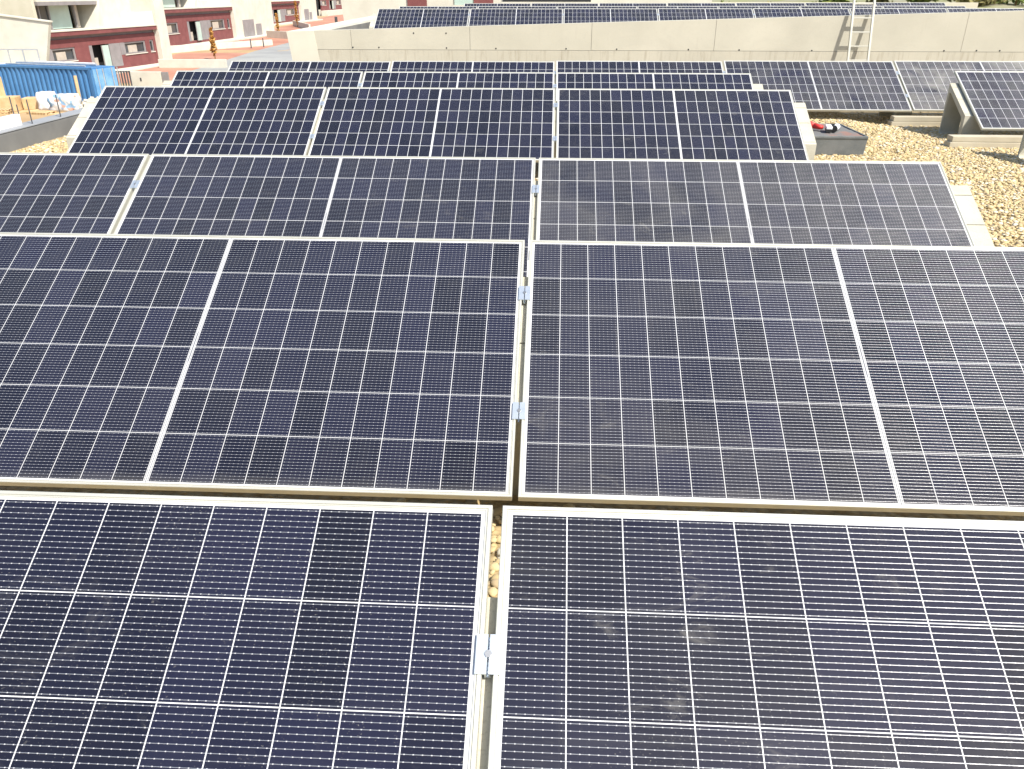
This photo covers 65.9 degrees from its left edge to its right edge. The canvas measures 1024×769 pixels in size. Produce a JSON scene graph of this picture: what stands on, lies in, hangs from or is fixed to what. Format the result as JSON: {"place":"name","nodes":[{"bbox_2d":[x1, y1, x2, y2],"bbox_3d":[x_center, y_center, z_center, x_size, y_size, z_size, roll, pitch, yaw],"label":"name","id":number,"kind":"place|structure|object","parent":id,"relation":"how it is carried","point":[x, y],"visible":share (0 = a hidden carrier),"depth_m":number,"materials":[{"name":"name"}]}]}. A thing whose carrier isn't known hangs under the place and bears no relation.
{"place":"outdoors","nodes":[
{"label":"outdoors","id":0,"kind":"place"},
{"bbox_2d":[130,71,162,85],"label":"garden wall","id":1,"kind":"structure","parent":0,"point":[146,78],"depth_m":51.65,"materials":[{"name":"concrete"}]},
{"bbox_2d":[0,14,326,122],"bbox_3d":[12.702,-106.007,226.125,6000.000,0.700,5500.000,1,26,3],"label":"ground","id":2,"kind":"structure","parent":0,"point":[25,116],"depth_m":80.60,"materials":[{"name":"soil"}]},
{"bbox_2d":[0,95,23,110],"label":"timber crate","id":3,"kind":"object","parent":2,"relation":"on","point":[5,101],"visible":0.67,"depth_m":43.88,"materials":[{"name":"brown wood"}]},
{"bbox_2d":[0,0,37,18],"bbox_3d":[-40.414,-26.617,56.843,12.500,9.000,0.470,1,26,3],"label":"gable house","id":4,"kind":"structure","parent":2,"relation":"on","point":[23,8],"depth_m":56.33,"materials":[{"name":"paint"}]},
{"bbox_2d":[0,49,39,63],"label":"metal railing","id":5,"kind":"object","parent":2,"relation":"on","point":[22,52],"visible":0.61,"depth_m":49.35,"materials":[{"name":"metal"}]},
{"bbox_2d":[0,14,52,61],"bbox_3d":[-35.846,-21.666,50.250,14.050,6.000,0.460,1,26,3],"label":"white annex","id":6,"kind":"object","parent":2,"relation":"on","point":[18,32],"visible":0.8,"depth_m":49.72,"materials":[{"name":"white paint"}]},
{"bbox_2d":[21,97,38,109],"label":"timber crate","id":7,"kind":"object","parent":2,"relation":"on","point":[32,103],"visible":0.74,"depth_m":44.56,"materials":[{"name":"brown wood"}]},
{"bbox_2d":[26,110,56,114],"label":"pallet","id":8,"kind":"object","parent":2,"relation":"on","point":[40,112],"visible":0.98,"depth_m":42.91,"materials":[{"name":"brown wood"}]},
{"bbox_2d":[35,91,55,109],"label":"building sack","id":9,"kind":"object","parent":2,"relation":"on","point":[41,98],"visible":0.62,"depth_m":44.19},
{"bbox_2d":[0,64,120,100],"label":"shipping container","id":10,"kind":"object","parent":2,"relation":"on","point":[22,81],"visible":0.6,"depth_m":47.42,"materials":[{"name":"blue metal"}]},
{"bbox_2d":[5,63,85,66],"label":"pipe","id":11,"kind":"object","parent":10,"relation":"on","point":[46,64],"visible":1,"depth_m":47.38,"materials":[{"name":"metal"}]},
{"bbox_2d":[15,61,96,65],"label":"pipe","id":12,"kind":"object","parent":10,"relation":"on","point":[86,64],"visible":0.85,"depth_m":48.01,"materials":[{"name":"metal"}]},
{"bbox_2d":[92,68,106,96],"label":"door","id":13,"kind":"structure","parent":10,"relation":"in","point":[98,74],"depth_m":46.81,"materials":[{"name":"blue paint"}]},
{"bbox_2d":[103,67,120,85],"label":"door","id":14,"kind":"structure","parent":10,"relation":"in","point":[110,73],"depth_m":47.58,"materials":[{"name":"blue paint"}]},
{"bbox_2d":[47,93,81,111],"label":"building sack","id":15,"kind":"object","parent":2,"relation":"on","point":[67,102],"visible":0.82,"depth_m":43.75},
{"bbox_2d":[33,0,172,73],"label":"terrace house","id":16,"kind":"structure","parent":2,"relation":"on","point":[126,35],"depth_m":64.88,"materials":[{"name":"white paint"}]},
{"bbox_2d":[35,6,48,19],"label":"glass door","id":17,"kind":"structure","parent":16,"relation":"in","point":[41,11],"depth_m":58.36,"materials":[{"name":"grey glass"}]},
{"bbox_2d":[46,5,72,29],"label":"glass door","id":18,"kind":"structure","parent":16,"relation":"in","point":[59,14],"depth_m":60.08,"materials":[{"name":"teal glass"}]},
{"bbox_2d":[51,47,78,61],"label":"window","id":19,"kind":"structure","parent":16,"relation":"in","point":[59,54],"depth_m":59.68,"materials":[{"name":"beige glass"}]},
{"bbox_2d":[71,5,80,27],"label":"glass door","id":20,"kind":"structure","parent":16,"relation":"in","point":[74,9],"depth_m":61.76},
{"bbox_2d":[101,45,111,65],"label":"door","id":21,"kind":"structure","parent":16,"relation":"in","point":[105,49],"depth_m":63.76,"materials":[{"name":"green glass"}]},
{"bbox_2d":[124,40,147,54],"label":"window","id":22,"kind":"structure","parent":16,"relation":"in","point":[136,47],"depth_m":67.76,"materials":[{"name":"beige glass"}]},
{"bbox_2d":[116,71,132,85],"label":"metal fence","id":23,"kind":"object","parent":2,"relation":"on","point":[124,78],"visible":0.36,"depth_m":50.85,"materials":[{"name":"metal"}]},
{"bbox_2d":[158,59,227,67],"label":"garden wall","id":24,"kind":"structure","parent":2,"relation":"on","point":[192,63],"depth_m":67.31,"materials":[{"name":"white concrete"}]},
{"bbox_2d":[209,27,216,58],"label":"slender tree","id":25,"kind":"object","parent":2,"relation":"on","point":[213,44],"visible":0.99,"depth_m":72.89,"materials":[{"name":"orange plant"}]},
{"bbox_2d":[162,0,274,45],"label":"terrace house","id":26,"kind":"structure","parent":2,"relation":"on","point":[188,22],"depth_m":96.25,"materials":[{"name":"white paint"}]},
{"bbox_2d":[166,22,179,34],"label":"window","id":27,"kind":"structure","parent":26,"relation":"in","point":[171,27],"depth_m":85.80,"materials":[{"name":"beige glass"}]},
{"bbox_2d":[195,21,202,40],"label":"door","id":28,"kind":"structure","parent":26,"relation":"in","point":[198,28],"depth_m":90.91,"materials":[{"name":"green glass"}]},
{"bbox_2d":[210,19,225,29],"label":"window","id":29,"kind":"structure","parent":26,"relation":"in","point":[216,24],"depth_m":96.43,"materials":[{"name":"white glass"}]},
{"bbox_2d":[242,19,255,36],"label":"side door","id":30,"kind":"structure","parent":26,"relation":"in","point":[248,25],"depth_m":104.21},
{"bbox_2d":[171,39,272,52],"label":"garden wall","id":31,"kind":"structure","parent":2,"relation":"on","point":[192,47],"depth_m":84.57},
{"bbox_2d":[266,30,287,38],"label":"garden wall","id":32,"kind":"structure","parent":2,"relation":"on","point":[278,34],"depth_m":102.67,"materials":[{"name":"beige concrete"}]},
{"bbox_2d":[271,0,322,25],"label":"terrace house","id":33,"kind":"structure","parent":2,"relation":"on","point":[284,10],"depth_m":151.62,"materials":[{"name":"white concrete"}]},
{"bbox_2d":[316,0,342,15],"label":"terrace house","id":34,"kind":"structure","parent":2,"relation":"on","point":[328,7],"depth_m":200.91,"materials":[{"name":"white concrete"}]},
{"bbox_2d":[0,110,1023,596],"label":"gravel roof","id":35,"kind":"structure","parent":2,"relation":"on","point":[514,502],"depth_m":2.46,"materials":[{"name":"beige gravel"}]},
{"bbox_2d":[0,108,82,151],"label":"roof parapet","id":36,"kind":"structure","parent":35,"relation":"on","point":[37,131],"depth_m":8.30,"materials":[{"name":"grey concrete"}]},
{"bbox_2d":[0,114,21,129],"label":"insulation board","id":37,"kind":"object","parent":36,"relation":"on","point":[10,121],"visible":1,"depth_m":8.00,"materials":[{"name":"white plastic"}]},
{"bbox_2d":[66,98,97,148],"bbox_3d":[-3.833,-2.285,7.211,0.200,0.570,0.511,1,26,3],"label":"wedge block","id":38,"kind":"object","parent":35,"relation":"on","point":[79,121],"depth_m":7.12,"materials":[{"name":"concrete"}]},
{"bbox_2d":[66,86,326,155],"bbox_3d":[-2.768,-2.354,7.047,2.122,0.031,1.008,1,55,3],"label":"solar panel","id":39,"kind":"object","parent":38,"relation":"on","point":[224,120],"visible":0.94,"depth_m":7.04,"materials":[{"name":"glass"}]},
{"bbox_2d":[476,597,496,768],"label":"wedge block","id":40,"kind":"object","parent":35,"relation":"on","point":[484,729],"depth_m":1.19,"materials":[{"name":"concrete"}]},
{"bbox_2d":[0,490,501,768],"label":"solar panel","id":41,"kind":"object","parent":40,"relation":"on","point":[137,631],"visible":1,"depth_m":1.24,"materials":[{"name":"glass"}]},
{"bbox_2d":[488,505,1023,768],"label":"solar panel","id":42,"kind":"object","parent":40,"relation":"on","point":[648,639],"visible":1,"depth_m":1.21,"materials":[{"name":"glass"}]},
{"bbox_2d":[512,277,527,495],"bbox_3d":[0.034,0.000,2.606,0.200,0.570,0.511,1,26,3],"label":"wedge block","id":43,"kind":"object","parent":35,"relation":"on","point":[519,400],"depth_m":2.47,"materials":[{"name":"concrete"}]},
{"bbox_2d":[0,232,530,500],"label":"solar panel","id":44,"kind":"object","parent":43,"relation":"on","point":[359,366],"visible":1,"depth_m":2.49,"materials":[{"name":"glass"}]},
{"bbox_2d":[518,240,1023,515],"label":"solar panel","id":45,"kind":"object","parent":43,"relation":"on","point":[881,378],"visible":1,"depth_m":2.41,"materials":[{"name":"glass"}]},
{"bbox_2d":[532,181,537,239],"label":"wedge block","id":46,"kind":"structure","parent":35,"relation":"on","point":[534,217],"depth_m":3.99,"materials":[{"name":"concrete"}]},
{"bbox_2d":[114,154,539,276],"bbox_3d":[-0.928,-0.819,3.974,2.122,0.031,1.008,1,55,3],"label":"solar panel","id":47,"kind":"object","parent":46,"relation":"on","point":[357,196],"visible":0.52,"depth_m":4.07,"materials":[{"name":"glass"}]},
{"bbox_2d":[536,158,975,246],"bbox_3d":[1.167,-0.769,3.881,2.094,0.025,1.008,1,55,3],"label":"solar panel","id":48,"kind":"object","parent":46,"relation":"on","point":[908,203],"visible":0.64,"depth_m":3.98,"materials":[{"name":"glass"}]},
{"bbox_2d":[554,101,556,157],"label":"wedge block","id":49,"kind":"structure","parent":35,"relation":"on","point":[555,131],"depth_m":6.88,"materials":[{"name":"concrete"}]},
{"bbox_2d":[308,87,557,161],"bbox_3d":[-0.659,-2.305,6.951,2.122,0.031,1.008,1,55,3],"label":"solar panel","id":50,"kind":"object","parent":49,"relation":"on","point":[439,122],"visible":0.88,"depth_m":6.94,"materials":[{"name":"glass"}]},
{"bbox_2d":[556,88,808,159],"bbox_3d":[1.436,-2.255,6.859,2.094,0.025,1.008,1,55,3],"label":"solar panel","id":51,"kind":"object","parent":49,"relation":"on","point":[728,124],"visible":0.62,"depth_m":6.84,"materials":[{"name":"glass"}]},
{"bbox_2d":[794,103,816,159],"bbox_3d":[2.493,-2.139,6.924,0.200,0.570,0.511,1,26,3],"label":"wedge block","id":52,"kind":"object","parent":35,"relation":"on","point":[806,128],"depth_m":6.80,"materials":[{"name":"concrete"}]},
{"bbox_2d":[812,123,868,155],"bbox_3d":[3.069,-2.490,8.002,0.757,0.185,0.837,1,26,3],"label":"mortar tub","id":53,"kind":"object","parent":35,"relation":"on","point":[844,140],"visible":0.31,"depth_m":7.64,"materials":[{"name":"black plastic"}]},
{"bbox_2d":[846,0,875,60],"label":"ladder","id":54,"kind":"object","parent":35,"relation":"on","point":[870,32],"visible":0.77,"depth_m":13.75,"materials":[{"name":"metal"}]},
{"bbox_2d":[878,75,911,117],"bbox_3d":[4.754,-3.517,9.733,0.200,0.570,0.511,1,26,3],"label":"wedge block","id":55,"kind":"object","parent":35,"relation":"on","point":[881,114],"depth_m":9.66,"materials":[{"name":"concrete"}]},
{"bbox_2d":[723,60,911,111],"bbox_3d":[3.711,-3.659,9.653,2.122,0.031,1.008,1,55,3],"label":"solar panel","id":56,"kind":"object","parent":55,"relation":"on","point":[846,86],"visible":0.92,"depth_m":9.67,"materials":[{"name":"glass"}]},
{"bbox_2d":[893,61,1023,111],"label":"solar panel","id":57,"kind":"object","parent":55,"relation":"on","point":[925,84],"visible":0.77,"depth_m":9.69,"materials":[{"name":"glass"}]},
{"bbox_2d":[887,120,960,126],"bbox_3d":[5.191,-3.079,9.350,1.420,0.068,0.130,1,26,3],"label":"kerb stone","id":58,"kind":"object","parent":35,"relation":"on","point":[899,123],"visible":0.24,"depth_m":9.31,"materials":[{"name":"concrete"}]},
{"bbox_2d":[890,115,941,121],"bbox_3d":[5.212,-3.138,9.325,1.420,0.054,0.120,1,26,3],"label":"kerb stone","id":59,"kind":"object","parent":58,"relation":"on","point":[906,118],"visible":0.45,"depth_m":9.30,"materials":[{"name":"concrete"}]},
{"bbox_2d":[938,83,980,134],"bbox_3d":[4.874,-2.924,8.523,0.200,0.570,0.511,1,26,3],"label":"wedge block","id":60,"kind":"object","parent":35,"relation":"on","point":[957,110],"depth_m":8.56,"materials":[{"name":"concrete"}]},
{"bbox_2d":[954,71,1023,130],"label":"solar panel","id":61,"kind":"object","parent":60,"relation":"on","point":[995,100],"visible":1,"depth_m":8.40,"materials":[{"name":"glass"}]},
{"bbox_2d":[950,185,994,246],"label":"wedge block","id":62,"kind":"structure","parent":35,"relation":"on","point":[974,221],"depth_m":3.91,"materials":[{"name":"concrete"}]},
{"bbox_2d":[944,140,1020,148],"bbox_3d":[5.244,-2.443,8.067,1.570,0.069,0.135,1,26,3],"label":"kerb stone","id":63,"kind":"object","parent":35,"relation":"on","point":[995,145],"visible":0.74,"depth_m":8.02,"materials":[{"name":"concrete"}]},
{"bbox_2d":[947,135,1022,141],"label":"kerb stone","id":64,"kind":"object","parent":63,"relation":"on","point":[984,138],"visible":1,"depth_m":8.01,"materials":[{"name":"concrete"}]},
{"bbox_2d":[1017,133,1023,158],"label":"wedge block","id":65,"kind":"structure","parent":35,"relation":"on","point":[1020,155],"depth_m":7.50,"materials":[{"name":"concrete"}]},
{"bbox_2d":[334,0,711,21],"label":"white house","id":66,"kind":"structure","parent":2,"relation":"on","point":[353,9],"depth_m":32.60,"materials":[{"name":"white paint"}]},
{"bbox_2d":[407,0,426,5],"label":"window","id":67,"kind":"structure","parent":66,"relation":"in","point":[410,2],"depth_m":32.58,"materials":[{"name":"red"}]},
{"bbox_2d":[501,0,591,2],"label":"window","id":68,"kind":"structure","parent":66,"relation":"in","point":[504,1],"depth_m":32.30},
{"bbox_2d":[712,2,977,7],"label":"boundary wall","id":69,"kind":"structure","parent":2,"relation":"on","point":[970,5],"depth_m":32.28,"materials":[{"name":"white concrete"}]},
{"bbox_3d":[7.979,-7.785,23.489,22.550,4.980,18.250,1,26,3],"label":"neighbour building","id":70,"kind":"object","parent":2,"relation":"on","visible":0},
{"bbox_2d":[286,16,371,60],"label":"white parapet","id":71,"kind":"structure","parent":70,"relation":"on","point":[302,44],"depth_m":14.53,"materials":[{"name":"white concrete"}]},
{"bbox_2d":[369,13,376,28],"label":"wedge block","id":72,"kind":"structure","parent":70,"relation":"on","point":[372,22],"depth_m":17.77,"materials":[{"name":"concrete"}]},
{"bbox_2d":[373,9,469,28],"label":"solar panel","id":73,"kind":"object","parent":72,"relation":"on","point":[398,18],"visible":0.82,"depth_m":17.76,"materials":[{"name":"glass"}]},
{"bbox_2d":[399,6,476,23],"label":"solar panel","id":74,"kind":"object","parent":70,"relation":"on","point":[437,7],"visible":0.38,"depth_m":21.05,"materials":[{"name":"glass"}]},
{"bbox_2d":[464,3,530,8],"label":"solar panel","id":75,"kind":"object","parent":70,"relation":"on","point":[497,4],"visible":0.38,"depth_m":24.77,"materials":[{"name":"glass"}]},
{"bbox_2d":[468,9,563,25],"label":"solar panel","id":76,"kind":"object","parent":70,"relation":"on","point":[480,17],"visible":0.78,"depth_m":17.69,"materials":[{"name":"glass"}]},
{"bbox_2d":[478,6,556,8],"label":"solar panel","id":77,"kind":"object","parent":70,"relation":"on","point":[517,7],"visible":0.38,"depth_m":20.95,"materials":[{"name":"glass"}]},
{"bbox_2d":[531,3,598,5],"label":"solar panel","id":78,"kind":"object","parent":70,"relation":"on","point":[564,4],"visible":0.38,"depth_m":24.67,"materials":[{"name":"glass"}]},
{"bbox_2d":[557,6,636,21],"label":"solar panel","id":79,"kind":"object","parent":70,"relation":"on","point":[608,7],"visible":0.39,"depth_m":20.85,"materials":[{"name":"glass"}]},
{"bbox_2d":[563,8,658,22],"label":"solar panel","id":80,"kind":"object","parent":70,"relation":"on","point":[580,15],"visible":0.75,"depth_m":17.63,"materials":[{"name":"glass"}]},
{"bbox_2d":[599,3,666,8],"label":"solar panel","id":81,"kind":"object","parent":70,"relation":"on","point":[632,4],"visible":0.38,"depth_m":24.57,"materials":[{"name":"glass"}]},
{"bbox_2d":[314,10,1023,70],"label":"concrete wall","id":82,"kind":"structure","parent":70,"relation":"on","point":[978,36],"depth_m":14.09,"materials":[{"name":"beige concrete"}]},
{"bbox_2d":[637,6,717,20],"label":"solar panel","id":83,"kind":"object","parent":70,"relation":"on","point":[647,7],"visible":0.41,"depth_m":20.76,"materials":[{"name":"glass"}]},
{"bbox_2d":[667,3,735,5],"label":"solar panel","id":84,"kind":"object","parent":70,"relation":"on","point":[701,4],"visible":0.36,"depth_m":24.47,"materials":[{"name":"glass"}]},
{"bbox_2d":[658,8,754,20],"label":"solar panel","id":85,"kind":"object","parent":70,"relation":"on","point":[692,13],"visible":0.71,"depth_m":17.57,"materials":[{"name":"glass"}]},
{"bbox_2d":[718,6,799,17],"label":"solar panel","id":86,"kind":"object","parent":70,"relation":"on","point":[749,7],"visible":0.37,"depth_m":20.66,"materials":[{"name":"glass"}]},
{"bbox_2d":[736,3,804,6],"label":"solar panel","id":87,"kind":"object","parent":70,"relation":"on","point":[770,4],"visible":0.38,"depth_m":24.36,"materials":[{"name":"glass"}]},
{"bbox_2d":[753,8,850,17],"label":"solar panel","id":88,"kind":"object","parent":70,"relation":"on","point":[778,12],"visible":0.4,"depth_m":17.51,"materials":[{"name":"glass"}]},
{"bbox_2d":[805,3,872,5],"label":"solar panel","id":89,"kind":"object","parent":70,"relation":"on","point":[828,4],"visible":0.23,"depth_m":24.27,"materials":[{"name":"glass"}]},
{"bbox_2d":[800,6,881,13],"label":"solar panel","id":90,"kind":"object","parent":70,"relation":"on","point":[848,7],"visible":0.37,"depth_m":20.57,"materials":[{"name":"glass"}]},
{"bbox_2d":[849,8,947,14],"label":"solar panel","id":91,"kind":"object","parent":70,"relation":"on","point":[862,11],"visible":0.17,"depth_m":17.44,"materials":[{"name":"glass"}]},
{"bbox_2d":[876,2,945,7],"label":"solar panel","id":92,"kind":"object","parent":70,"relation":"on","point":[905,4],"visible":0.23,"depth_m":24.16,"materials":[{"name":"glass"}]},
{"bbox_2d":[882,6,965,7],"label":"solar panel","id":93,"kind":"object","parent":70,"relation":"on","point":[923,6],"visible":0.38,"depth_m":20.46,"materials":[{"name":"glass"}]},
{"bbox_2d":[946,8,1023,11],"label":"solar panel","id":94,"kind":"object","parent":70,"relation":"on","point":[977,9],"visible":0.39,"depth_m":17.38,"materials":[{"name":"glass"}]},
{"bbox_2d":[117,15,343,82],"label":"street","id":95,"kind":"structure","parent":0,"point":[276,41],"depth_m":79.57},
{"bbox_2d":[192,43,291,70],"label":"road","id":96,"kind":"structure","parent":0,"point":[276,53],"depth_m":76.44,"materials":[{"name":"grey asphalt"}]},
{"bbox_2d":[712,0,1023,7],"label":"hillside","id":97,"kind":"structure","parent":0,"point":[1010,4],"depth_m":56.19,"materials":[{"name":"green plant"}]},
{"bbox_2d":[947,0,1006,6],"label":"garden shrub","id":98,"kind":"object","parent":97,"relation":"on","point":[982,3],"visible":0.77,"depth_m":49.36,"materials":[{"name":"green plant"}]},
{"bbox_3d":[-1.993,-0.750,4.138,0.200,0.570,0.511,1,26,3],"label":"wedge block","id":99,"kind":"object","parent":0,"visible":0},
{"bbox_2d":[0,152,149,233],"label":"solar panel","id":100,"kind":"object","parent":99,"relation":"on","point":[90,193],"visible":0.56,"depth_m":4.15,"materials":[{"name":"glass"}]},
{"bbox_3d":[-1.654,-2.944,8.536,0.200,0.570,0.511,1,26,3],"label":"wedge block","id":101,"kind":"object","parent":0,"visible":0},
{"bbox_2d":[169,70,362,98],"bbox_3d":[-2.697,-3.061,8.468,2.122,0.031,1.008,1,55,3],"label":"solar panel","id":102,"kind":"object","parent":101,"relation":"on","point":[326,79],"visible":0.4,"depth_m":8.67,"materials":[{"name":"glass"}]},
{"bbox_3d":[0.455,-2.895,8.440,0.200,0.570,0.511,1,26,3],"label":"wedge block","id":103,"kind":"object","parent":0,"visible":0},
{"bbox_2d":[362,71,556,88],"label":"solar panel","id":104,"kind":"object","parent":103,"relation":"on","point":[462,79],"visible":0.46,"depth_m":8.57,"materials":[{"name":"glass"}]},
{"bbox_2d":[556,72,753,100],"bbox_3d":[1.506,-2.962,8.279,2.094,0.025,1.008,1,55,3],"label":"solar panel","id":105,"kind":"object","parent":103,"relation":"on","point":[581,80],"visible":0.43,"depth_m":8.48,"materials":[{"name":"glass"}]},
{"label":"wedge block","id":106,"kind":"object","parent":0,"visible":0},
{"bbox_2d":[227,61,390,81],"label":"solar panel","id":107,"kind":"object","parent":106,"relation":"on","point":[363,66],"visible":0.17,"depth_m":10.18,"materials":[{"name":"glass"}]},
{"bbox_2d":[390,61,555,74],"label":"solar panel","id":108,"kind":"object","parent":106,"relation":"on","point":[472,66],"visible":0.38,"depth_m":10.07,"materials":[{"name":"glass"}]},
{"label":"wedge block","id":109,"kind":"object","parent":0,"visible":0},
{"bbox_2d":[556,60,725,72],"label":"solar panel","id":110,"kind":"object","parent":109,"relation":"on","point":[644,66],"visible":0.24,"depth_m":9.97,"materials":[{"name":"glass"}]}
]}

